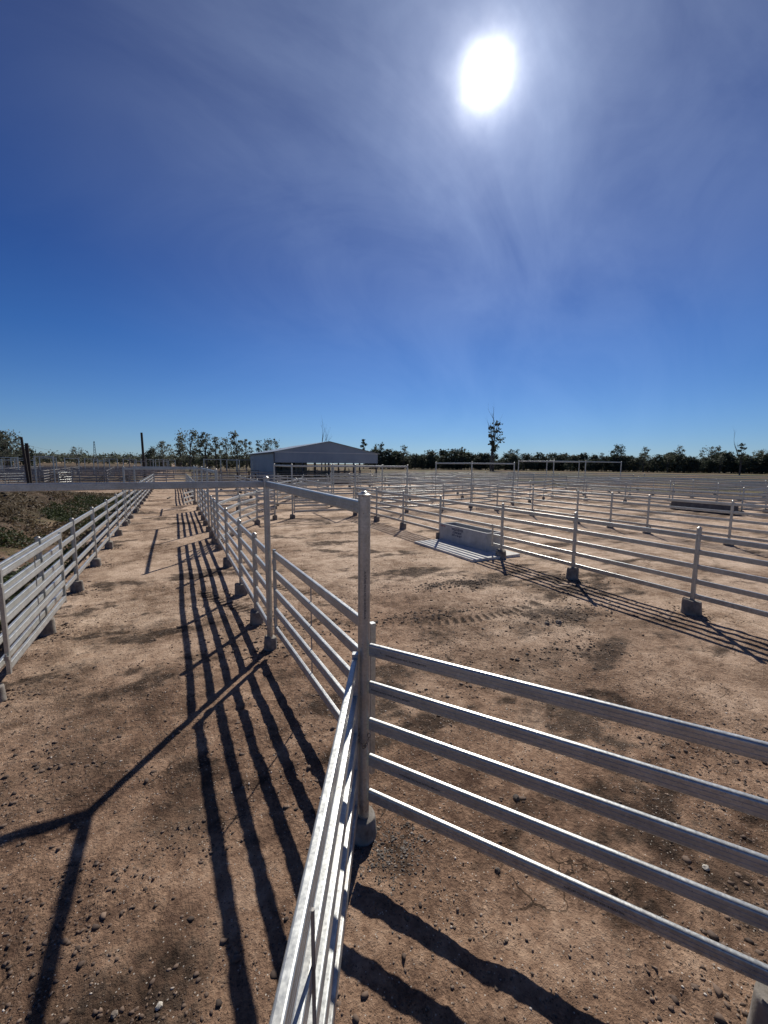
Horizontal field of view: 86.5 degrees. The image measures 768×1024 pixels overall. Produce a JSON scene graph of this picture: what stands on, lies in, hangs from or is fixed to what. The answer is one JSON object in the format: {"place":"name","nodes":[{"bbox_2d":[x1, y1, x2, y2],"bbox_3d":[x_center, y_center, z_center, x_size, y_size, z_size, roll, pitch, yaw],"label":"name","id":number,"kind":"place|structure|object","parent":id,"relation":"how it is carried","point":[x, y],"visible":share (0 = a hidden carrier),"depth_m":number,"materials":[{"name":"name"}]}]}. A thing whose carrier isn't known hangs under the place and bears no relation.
{"place":"outdoors","nodes":[
{"label":"outdoors","id":0,"kind":"place"},
{"bbox_2d":[0,461,767,1023],"bbox_3d":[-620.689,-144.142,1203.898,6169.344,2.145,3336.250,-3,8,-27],"label":"ground","id":1,"kind":"structure","parent":0,"point":[236,889],"depth_m":3.94,"materials":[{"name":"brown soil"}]},
{"bbox_2d":[0,433,19,464],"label":"gum tree","id":2,"kind":"object","parent":1,"relation":"on","point":[4,448],"visible":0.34,"depth_m":124.69,"materials":[{"name":"green plant"}]},
{"bbox_2d":[0,429,21,464],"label":"gum tree","id":3,"kind":"object","parent":1,"relation":"on","point":[5,441],"visible":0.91,"depth_m":118.80,"materials":[{"name":"green plant"}]},
{"bbox_2d":[0,473,26,482],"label":"rail fence","id":4,"kind":"object","parent":1,"relation":"on","point":[12,476],"visible":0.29,"depth_m":44.00,"materials":[{"name":"metal"}]},
{"bbox_2d":[20,437,29,482],"bbox_3d":[-38.334,-5.011,43.667,0.557,5.913,0.280,-3,8,-27],"label":"timber pole","id":5,"kind":"object","parent":1,"relation":"on","point":[25,461],"visible":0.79,"depth_m":43.53,"materials":[{"name":"brown wood"}]},
{"bbox_2d":[14,445,38,465],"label":"gum tree","id":6,"kind":"object","parent":1,"relation":"on","point":[21,461],"visible":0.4,"depth_m":148.67,"materials":[{"name":"green plant"}]},
{"bbox_2d":[25,443,32,482],"bbox_3d":[-38.450,-4.773,44.202,0.382,5.302,0.380,-3,8,-27],"label":"timber pole","id":7,"kind":"object","parent":1,"relation":"on","point":[28,458],"visible":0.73,"depth_m":44.00,"materials":[{"name":"wood"}]},
{"bbox_2d":[33,456,55,482],"bbox_3d":[-39.508,-4.713,47.560,1.860,3.679,0.156,-3,8,-30],"label":"gateway frame","id":8,"kind":"object","parent":1,"relation":"on","point":[53,467],"visible":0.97,"depth_m":47.33,"materials":[{"name":"metal"}]},
{"bbox_2d":[0,492,94,559],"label":"weeds","id":9,"kind":"object","parent":1,"relation":"on","point":[4,495],"visible":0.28,"depth_m":22.70,"materials":[{"name":"green plant"}]},
{"bbox_2d":[16,473,84,481],"bbox_3d":[-48.481,-5.243,60.361,10.000,1.390,4.400,-3,8,-27],"label":"soil heap","id":10,"kind":"object","parent":1,"relation":"on","point":[52,478],"visible":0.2,"depth_m":58.95,"materials":[{"name":"brown soil"}]},
{"bbox_2d":[0,494,132,629],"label":"weeds","id":11,"kind":"object","parent":1,"relation":"on","point":[60,514],"visible":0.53,"depth_m":20.51,"materials":[{"name":"green plant"}]},
{"bbox_2d":[0,490,144,648],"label":"dry grass","id":12,"kind":"structure","parent":1,"relation":"on","point":[46,528],"depth_m":20.96,"materials":[{"name":"brown plant"}]},
{"bbox_2d":[67,446,84,466],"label":"gum tree","id":13,"kind":"object","parent":1,"relation":"on","point":[73,454],"visible":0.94,"depth_m":207.90,"materials":[{"name":"green plant"}]},
{"bbox_2d":[0,474,153,669],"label":"rail fence","id":14,"kind":"object","parent":1,"relation":"on","point":[74,584],"visible":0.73,"depth_m":8.49,"materials":[{"name":"metal"}]},
{"bbox_2d":[3,470,154,483],"bbox_3d":[-37.511,-4.138,50.312,18.285,1.929,0.125,0,7,-1],"label":"rail fence","id":15,"kind":"object","parent":1,"relation":"on","point":[104,477],"visible":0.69,"depth_m":50.28,"materials":[{"name":"metal"}]},
{"bbox_2d":[0,469,166,481],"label":"rail fence","id":16,"kind":"object","parent":1,"relation":"on","point":[143,475],"visible":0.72,"depth_m":57.73,"materials":[{"name":"metal"}]},
{"bbox_2d":[1,468,173,477],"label":"rail fence","id":17,"kind":"object","parent":1,"relation":"on","point":[97,473],"visible":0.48,"depth_m":67.63,"materials":[{"name":"metal"}]},
{"bbox_2d":[63,476,118,481],"bbox_3d":[-43.083,-5.112,61.466,9.000,0.964,4.000,-3,8,-27],"label":"soil heap","id":18,"kind":"object","parent":1,"relation":"on","point":[92,478],"visible":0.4,"depth_m":60.05,"materials":[{"name":"soil"}]},
{"bbox_2d":[1,467,184,475],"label":"rail fence","id":19,"kind":"object","parent":1,"relation":"on","point":[76,469],"visible":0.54,"depth_m":78.43,"materials":[{"name":"metal"}]},
{"bbox_2d":[0,465,189,472],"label":"rail fence","id":20,"kind":"object","parent":1,"relation":"on","point":[103,467],"visible":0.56,"depth_m":111.97,"materials":[{"name":"metal"}]},
{"bbox_2d":[1,466,210,473],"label":"rail fence","id":21,"kind":"object","parent":1,"relation":"on","point":[103,468],"visible":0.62,"depth_m":94.82,"materials":[{"name":"metal"}]},
{"bbox_2d":[3,449,257,464],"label":"wood","id":22,"kind":"object","parent":1,"relation":"on","point":[113,457],"visible":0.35,"depth_m":568.32,"materials":[{"name":"green plant"}]},
{"bbox_2d":[0,799,287,1023],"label":"soil clods","id":23,"kind":"object","parent":1,"relation":"on","point":[219,1002],"visible":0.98,"depth_m":2.55,"materials":[{"name":"brown soil"}]},
{"bbox_2d":[144,446,160,465],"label":"gum tree","id":24,"kind":"object","parent":1,"relation":"on","point":[149,453],"visible":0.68,"depth_m":167.66,"materials":[{"name":"green plant"}]},
{"bbox_2d":[152,441,174,465],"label":"gum tree","id":25,"kind":"object","parent":1,"relation":"on","point":[161,445],"visible":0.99,"depth_m":148.48,"materials":[{"name":"green plant"}]},
{"bbox_2d":[133,465,199,510],"bbox_3d":[-13.599,-1.421,25.592,3.591,3.002,4.186,-3,8,-27],"label":"gateway frame","id":26,"kind":"object","parent":1,"relation":"on","point":[195,502],"visible":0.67,"depth_m":24.42,"materials":[{"name":"metal"}]},
{"bbox_2d":[122,466,222,550],"bbox_3d":[-8.773,-0.278,16.249,3.596,3.010,8.139,-3,8,-27],"label":"gateway frame","id":27,"kind":"object","parent":1,"relation":"on","point":[218,547],"visible":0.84,"depth_m":17.22,"materials":[{"name":"metal"}]},
{"bbox_2d":[0,476,376,846],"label":"gateway frame","id":28,"kind":"object","parent":1,"relation":"on","point":[366,831],"visible":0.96,"depth_m":3.17,"materials":[{"name":"metal"}]},
{"bbox_2d":[0,532,66,674],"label":"steel gate","id":29,"kind":"structure","parent":28,"relation":"attached to","point":[13,636],"depth_m":5.80,"materials":[{"name":"silver metal"}]},
{"bbox_2d":[269,652,357,1023],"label":"steel gate","id":30,"kind":"structure","parent":28,"relation":"attached to","point":[307,986],"depth_m":1.76,"materials":[{"name":"silver metal"}]},
{"bbox_2d":[272,549,375,774],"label":"steel gate","id":31,"kind":"structure","parent":28,"relation":"attached to","point":[342,636],"depth_m":4.53,"materials":[{"name":"silver metal"}]},
{"bbox_2d":[174,428,204,466],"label":"gum tree","id":32,"kind":"object","parent":1,"relation":"on","point":[193,452],"visible":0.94,"depth_m":138.03,"materials":[{"name":"green plant"}]},
{"bbox_2d":[197,489,207,525],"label":"rail fence","id":33,"kind":"object","parent":1,"relation":"on","point":[205,515],"visible":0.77,"depth_m":19.72,"materials":[{"name":"metal"}]},
{"bbox_2d":[195,432,215,467],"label":"gum tree","id":34,"kind":"object","parent":1,"relation":"on","point":[203,446],"visible":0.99,"depth_m":138.08,"materials":[{"name":"green plant"}]},
{"bbox_2d":[209,495,216,543],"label":"rail fence","id":35,"kind":"object","parent":1,"relation":"on","point":[213,534],"visible":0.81,"depth_m":14.68,"materials":[{"name":"metal"}]},
{"bbox_2d":[210,436,223,468],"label":"gum tree","id":36,"kind":"object","parent":1,"relation":"on","point":[217,446],"visible":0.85,"depth_m":143.37,"materials":[{"name":"green plant"}]},
{"bbox_2d":[219,437,231,469],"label":"gum tree","id":37,"kind":"object","parent":1,"relation":"on","point":[225,456],"visible":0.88,"depth_m":143.16,"materials":[{"name":"green plant"}]},
{"bbox_2d":[191,471,275,480],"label":"rail fence","id":38,"kind":"object","parent":1,"relation":"on","point":[221,472],"visible":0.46,"depth_m":53.29,"materials":[{"name":"metal"}]},
{"bbox_2d":[228,430,243,469],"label":"gum tree","id":39,"kind":"object","parent":1,"relation":"on","point":[236,447],"visible":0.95,"depth_m":137.87,"materials":[{"name":"green plant"}]},
{"bbox_2d":[201,488,273,510],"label":"rail fence","id":40,"kind":"object","parent":1,"relation":"on","point":[237,490],"visible":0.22,"depth_m":24.72,"materials":[{"name":"metal"}]},
{"bbox_2d":[217,503,266,625],"bbox_3d":[-3.647,1.032,9.976,0.320,1.979,8.170,-3,8,-27],"label":"rail fence","id":41,"kind":"object","parent":1,"relation":"on","point":[258,616],"visible":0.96,"depth_m":8.35,"materials":[{"name":"metal"}]},
{"bbox_2d":[240,439,252,467],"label":"gum tree","id":42,"kind":"object","parent":1,"relation":"on","point":[249,451],"visible":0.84,"depth_m":143.36,"materials":[{"name":"green plant"}]},
{"bbox_2d":[219,490,277,539],"bbox_3d":[-5.818,0.151,17.343,0.688,1.946,7.268,1,7,1],"label":"rail fence","id":43,"kind":"object","parent":1,"relation":"on","point":[257,520],"visible":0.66,"depth_m":17.91,"materials":[{"name":"metal"}]},
{"bbox_2d":[235,475,273,501],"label":"rail fence","id":44,"kind":"object","parent":1,"relation":"on","point":[244,478],"visible":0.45,"depth_m":35.27,"materials":[{"name":"metal"}]},
{"bbox_2d":[260,438,282,450],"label":"gum tree","id":45,"kind":"object","parent":1,"relation":"on","point":[269,442],"visible":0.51,"depth_m":147.22,"materials":[{"name":"green plant"}]},
{"bbox_2d":[276,477,302,505],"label":"rail fence","id":46,"kind":"object","parent":1,"relation":"on","point":[296,479],"visible":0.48,"depth_m":30.39,"materials":[{"name":"metal"}]},
{"bbox_2d":[273,475,329,491],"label":"rail fence","id":47,"kind":"object","parent":1,"relation":"on","point":[317,482],"visible":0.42,"depth_m":33.06,"materials":[{"name":"metal"}]},
{"bbox_2d":[187,474,423,491],"bbox_3d":[-6.710,-3.495,48.185,30.244,1.997,0.326,-4,8,-35],"label":"rail fence","id":48,"kind":"object","parent":1,"relation":"on","point":[303,475],"visible":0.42,"depth_m":47.46,"materials":[{"name":"metal"}]},
{"bbox_2d":[247,441,378,480],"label":"cattle shed","id":49,"kind":"structure","parent":1,"relation":"on","point":[328,452],"depth_m":62.39,"materials":[{"name":"metal"}]},
{"bbox_2d":[276,469,349,476],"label":"rail fence","id":50,"kind":"object","parent":1,"relation":"on","point":[300,471],"visible":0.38,"depth_m":71.86,"materials":[{"name":"metal"}]},
{"bbox_2d":[273,464,408,518],"bbox_3d":[-2.799,-1.351,25.158,7.292,3.193,4.998,-3,8,-27],"label":"gateway frame","id":51,"kind":"object","parent":1,"relation":"on","point":[292,515],"visible":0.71,"depth_m":23.01,"materials":[{"name":"metal"}]},
{"bbox_2d":[275,483,330,503],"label":"rail fence","id":52,"kind":"object","parent":51,"relation":"attached to","point":[297,498],"visible":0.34,"depth_m":26.32,"materials":[{"name":"metal"}]},
{"bbox_2d":[294,487,353,512],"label":"steel gate","id":53,"kind":"structure","parent":51,"relation":"attached to","point":[321,504],"depth_m":22.22,"materials":[{"name":"grey metal"}]},
{"bbox_2d":[356,486,405,508],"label":"steel gate","id":54,"kind":"structure","parent":51,"relation":"attached to","point":[385,497],"depth_m":24.13,"materials":[{"name":"grey metal"}]},
{"bbox_2d":[0,521,686,828],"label":"soil clods","id":55,"kind":"object","parent":1,"relation":"on","point":[146,780],"visible":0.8,"depth_m":5.27,"materials":[{"name":"brown soil"}]},
{"bbox_2d":[0,544,767,1023],"bbox_3d":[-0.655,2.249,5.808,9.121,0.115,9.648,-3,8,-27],"label":"soil clods","id":56,"kind":"object","parent":1,"relation":"on","point":[238,957],"visible":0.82,"depth_m":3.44,"materials":[{"name":"brown soil"}]},
{"bbox_2d":[297,476,472,491],"bbox_3d":[1.367,-2.627,41.420,21.920,2.001,0.320,-4,8,-34],"label":"rail fence","id":57,"kind":"object","parent":1,"relation":"on","point":[357,481],"visible":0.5,"depth_m":39.65,"materials":[{"name":"metal"}]},
{"bbox_2d":[379,449,396,468],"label":"gum tree","id":58,"kind":"object","parent":1,"relation":"on","point":[386,452],"visible":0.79,"depth_m":233.56,"materials":[{"name":"green plant"}]},
{"bbox_2d":[349,474,434,495],"bbox_3d":[0.035,-2.549,40.651,0.324,2.000,17.936,-3,8,-27],"label":"rail fence","id":59,"kind":"object","parent":1,"relation":"on","point":[400,479],"visible":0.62,"depth_m":39.43,"materials":[{"name":"metal"}]},
{"bbox_2d":[383,480,435,500],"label":"rail fence","id":60,"kind":"object","parent":1,"relation":"on","point":[410,482],"visible":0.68,"depth_m":31.14,"materials":[{"name":"metal"}]},
{"bbox_2d":[407,453,422,468],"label":"gum tree","id":61,"kind":"object","parent":1,"relation":"on","point":[415,459],"visible":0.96,"depth_m":233.44,"materials":[{"name":"green plant"}]},
{"bbox_2d":[421,450,440,469],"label":"gum tree","id":62,"kind":"object","parent":1,"relation":"on","point":[431,456],"visible":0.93,"depth_m":233.04,"materials":[{"name":"green plant"}]},
{"bbox_2d":[387,474,476,493],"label":"rail fence","id":63,"kind":"object","parent":1,"relation":"on","point":[440,477],"visible":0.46,"depth_m":42.23,"materials":[{"name":"metal"}]},
{"bbox_2d":[330,472,534,482],"bbox_3d":[7.797,-5.059,62.562,33.942,1.993,4.825,-2,7,-20],"label":"rail fence","id":64,"kind":"object","parent":1,"relation":"on","point":[441,473],"visible":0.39,"depth_m":64.63,"materials":[{"name":"metal"}]},
{"bbox_2d":[408,484,470,506],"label":"rail fence","id":65,"kind":"object","parent":1,"relation":"on","point":[443,495],"visible":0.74,"depth_m":25.79,"materials":[{"name":"metal"}]},
{"bbox_2d":[445,448,463,469],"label":"gum tree","id":66,"kind":"object","parent":1,"relation":"on","point":[453,453],"visible":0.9,"depth_m":234.79,"materials":[{"name":"green plant"}]},
{"bbox_2d":[414,539,519,561],"bbox_3d":[2.760,1.274,14.169,1.950,0.120,3.300,-3,8,-27],"label":"trough apron","id":67,"kind":"object","parent":1,"relation":"on","point":[461,551],"visible":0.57,"depth_m":13.46,"materials":[{"name":"concrete"}]},
{"bbox_2d":[439,522,503,551],"bbox_3d":[3.085,0.855,14.722,0.780,0.620,2.710,-3,8,-27],"label":"water trough","id":68,"kind":"object","parent":67,"relation":"on","point":[474,537],"visible":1,"depth_m":14.32,"materials":[{"name":"concrete"}]},
{"bbox_2d":[424,473,514,489],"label":"rail fence","id":69,"kind":"object","parent":1,"relation":"on","point":[494,477],"visible":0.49,"depth_m":46.53,"materials":[{"name":"metal"}]},
{"bbox_2d":[435,462,514,507],"bbox_3d":[6.698,-2.079,30.927,4.899,3.430,5.683,-3,8,-27],"label":"gateway frame","id":70,"kind":"object","parent":1,"relation":"on","point":[471,463],"visible":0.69,"depth_m":29.41,"materials":[{"name":"metal"}]},
{"bbox_2d":[472,483,512,502],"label":"steel gate","id":71,"kind":"structure","parent":70,"relation":"attached to","point":[491,492],"depth_m":28.75,"materials":[{"name":"grey metal"}]},
{"bbox_2d":[436,478,517,497],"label":"rail fence","id":72,"kind":"object","parent":1,"relation":"on","point":[462,487],"visible":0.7,"depth_m":35.70,"materials":[{"name":"metal"}]},
{"bbox_2d":[472,456,484,469],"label":"gum tree","id":73,"kind":"object","parent":1,"relation":"on","point":[477,459],"visible":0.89,"depth_m":230.85,"materials":[{"name":"green plant"}]},
{"bbox_2d":[322,575,662,697],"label":"dung crumbs","id":74,"kind":"object","parent":1,"relation":"on","point":[517,658],"visible":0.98,"depth_m":7.99,"materials":[{"name":"brown soil"}]},
{"bbox_2d":[488,420,505,470],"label":"gum tree","id":75,"kind":"object","parent":1,"relation":"on","point":[493,449],"visible":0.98,"depth_m":201.70,"materials":[{"name":"green plant"}]},
{"bbox_2d":[475,475,566,489],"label":"rail fence","id":76,"kind":"object","parent":1,"relation":"on","point":[524,479],"visible":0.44,"depth_m":49.26,"materials":[{"name":"metal"}]},
{"bbox_2d":[428,473,633,485],"bbox_3d":[21.693,-4.552,59.333,32.960,2.005,0.316,-1,7,-9],"label":"rail fence","id":77,"kind":"object","parent":1,"relation":"on","point":[609,475],"visible":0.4,"depth_m":58.14,"materials":[{"name":"metal"}]},
{"bbox_2d":[513,480,552,501],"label":"rail fence","id":78,"kind":"object","parent":1,"relation":"on","point":[543,492],"visible":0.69,"depth_m":33.04,"materials":[{"name":"metal"}]},
{"bbox_2d":[527,457,539,470],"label":"gum tree","id":79,"kind":"object","parent":1,"relation":"on","point":[535,465],"visible":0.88,"depth_m":220.91,"materials":[{"name":"green plant"}]},
{"bbox_2d":[540,457,554,470],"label":"gum tree","id":80,"kind":"object","parent":1,"relation":"on","point":[543,467],"visible":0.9,"depth_m":221.92,"materials":[{"name":"green plant"}]},
{"bbox_2d":[355,487,767,617],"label":"rail fence","id":81,"kind":"object","parent":1,"relation":"on","point":[691,606],"visible":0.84,"depth_m":9.41,"materials":[{"name":"metal"}]},
{"bbox_2d":[368,643,767,1023],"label":"rail fence","id":82,"kind":"object","parent":1,"relation":"on","point":[729,905],"visible":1,"depth_m":2.37,"materials":[{"name":"metal"}]},
{"bbox_2d":[517,460,621,494],"bbox_3d":[18.989,-3.438,42.162,11.207,3.738,4.881,-3,8,-31],"label":"gateway frame","id":83,"kind":"object","parent":1,"relation":"on","point":[569,462],"visible":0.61,"depth_m":40.75,"materials":[{"name":"metal"}]},
{"bbox_2d":[553,479,583,493],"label":"steel gate","id":84,"kind":"structure","parent":83,"relation":"attached to","point":[569,486],"depth_m":38.92,"materials":[{"name":"grey metal"}]},
{"bbox_2d":[603,454,624,471],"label":"gum tree","id":85,"kind":"object","parent":1,"relation":"on","point":[610,459],"visible":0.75,"depth_m":207.76,"materials":[{"name":"green plant"}]},
{"bbox_2d":[610,444,625,471],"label":"gum tree","id":86,"kind":"object","parent":1,"relation":"on","point":[618,451],"visible":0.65,"depth_m":210.00,"materials":[{"name":"green plant"}]},
{"bbox_2d":[476,484,767,545],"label":"rail fence","id":87,"kind":"object","parent":1,"relation":"on","point":[732,504],"visible":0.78,"depth_m":17.81,"materials":[{"name":"metal"}]},
{"bbox_2d":[507,472,767,483],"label":"rail fence","id":88,"kind":"object","parent":1,"relation":"on","point":[644,475],"visible":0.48,"depth_m":72.16,"materials":[{"name":"metal"}]},
{"bbox_2d":[630,457,646,470],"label":"gum tree","id":89,"kind":"object","parent":1,"relation":"on","point":[639,467],"visible":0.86,"depth_m":203.74,"materials":[{"name":"green plant"}]},
{"bbox_2d":[647,454,667,471],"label":"gum tree","id":90,"kind":"object","parent":1,"relation":"on","point":[659,458],"visible":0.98,"depth_m":198.91,"materials":[{"name":"green plant"}]},
{"bbox_2d":[552,480,767,514],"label":"rail fence","id":91,"kind":"object","parent":1,"relation":"on","point":[741,509],"visible":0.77,"depth_m":28.86,"materials":[{"name":"metal"}]},
{"bbox_2d":[565,476,767,490],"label":"rail fence","id":92,"kind":"object","parent":1,"relation":"on","point":[676,478],"visible":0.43,"depth_m":46.76,"materials":[{"name":"metal"}]},
{"bbox_2d":[566,476,767,500],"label":"rail fence","id":93,"kind":"object","parent":1,"relation":"on","point":[693,481],"visible":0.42,"depth_m":39.24,"materials":[{"name":"metal"}]},
{"bbox_2d":[670,453,686,472],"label":"gum tree","id":94,"kind":"object","parent":1,"relation":"on","point":[677,465],"visible":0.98,"depth_m":194.08,"materials":[{"name":"green plant"}]},
{"bbox_2d":[590,479,767,503],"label":"rail fence","id":95,"kind":"object","parent":1,"relation":"on","point":[671,482],"visible":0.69,"depth_m":33.66,"materials":[{"name":"metal"}]},
{"bbox_2d":[681,456,697,472],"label":"gum tree","id":96,"kind":"object","parent":1,"relation":"on","point":[688,459],"visible":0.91,"depth_m":192.16,"materials":[{"name":"green plant"}]},
{"bbox_2d":[636,476,767,494],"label":"rail fence","id":97,"kind":"object","parent":1,"relation":"on","point":[716,480],"visible":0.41,"depth_m":43.06,"materials":[{"name":"metal"}]},
{"bbox_2d":[670,501,738,513],"bbox_3d":[20.643,-0.365,26.409,0.750,0.620,3.500,-3,8,-27],"label":"water trough","id":98,"kind":"object","parent":1,"relation":"on","point":[704,506],"visible":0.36,"depth_m":26.05,"materials":[{"name":"concrete"}]},
{"bbox_2d":[703,459,716,472],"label":"gum tree","id":99,"kind":"object","parent":1,"relation":"on","point":[711,461],"visible":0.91,"depth_m":190.42,"materials":[{"name":"green plant"}]},
{"bbox_2d":[714,450,735,472],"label":"gum tree","id":100,"kind":"object","parent":1,"relation":"on","point":[727,456],"visible":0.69,"depth_m":189.73,"materials":[{"name":"green plant"}]},
{"bbox_2d":[736,443,746,474],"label":"gum tree","id":101,"kind":"object","parent":1,"relation":"on","point":[740,459],"visible":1,"depth_m":148.44,"materials":[{"name":"green plant"}]},
{"bbox_2d":[733,454,755,473],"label":"gum tree","id":102,"kind":"object","parent":1,"relation":"on","point":[745,463],"visible":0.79,"depth_m":183.54,"materials":[{"name":"green plant"}]},
{"bbox_2d":[743,487,767,512],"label":"rail fence","id":103,"kind":"object","parent":1,"relation":"on","point":[766,493],"visible":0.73,"depth_m":25.86,"materials":[{"name":"metal"}]},
{"bbox_2d":[0,0,767,464],"label":"sky","id":104,"kind":"structure","parent":0,"point":[394,223],"materials":[{"name":"blue"}]},
{"bbox_2d":[349,806,442,934],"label":"gravel","id":105,"kind":"structure","parent":0,"point":[381,855],"depth_m":3.06,"materials":[{"name":"gravel"}]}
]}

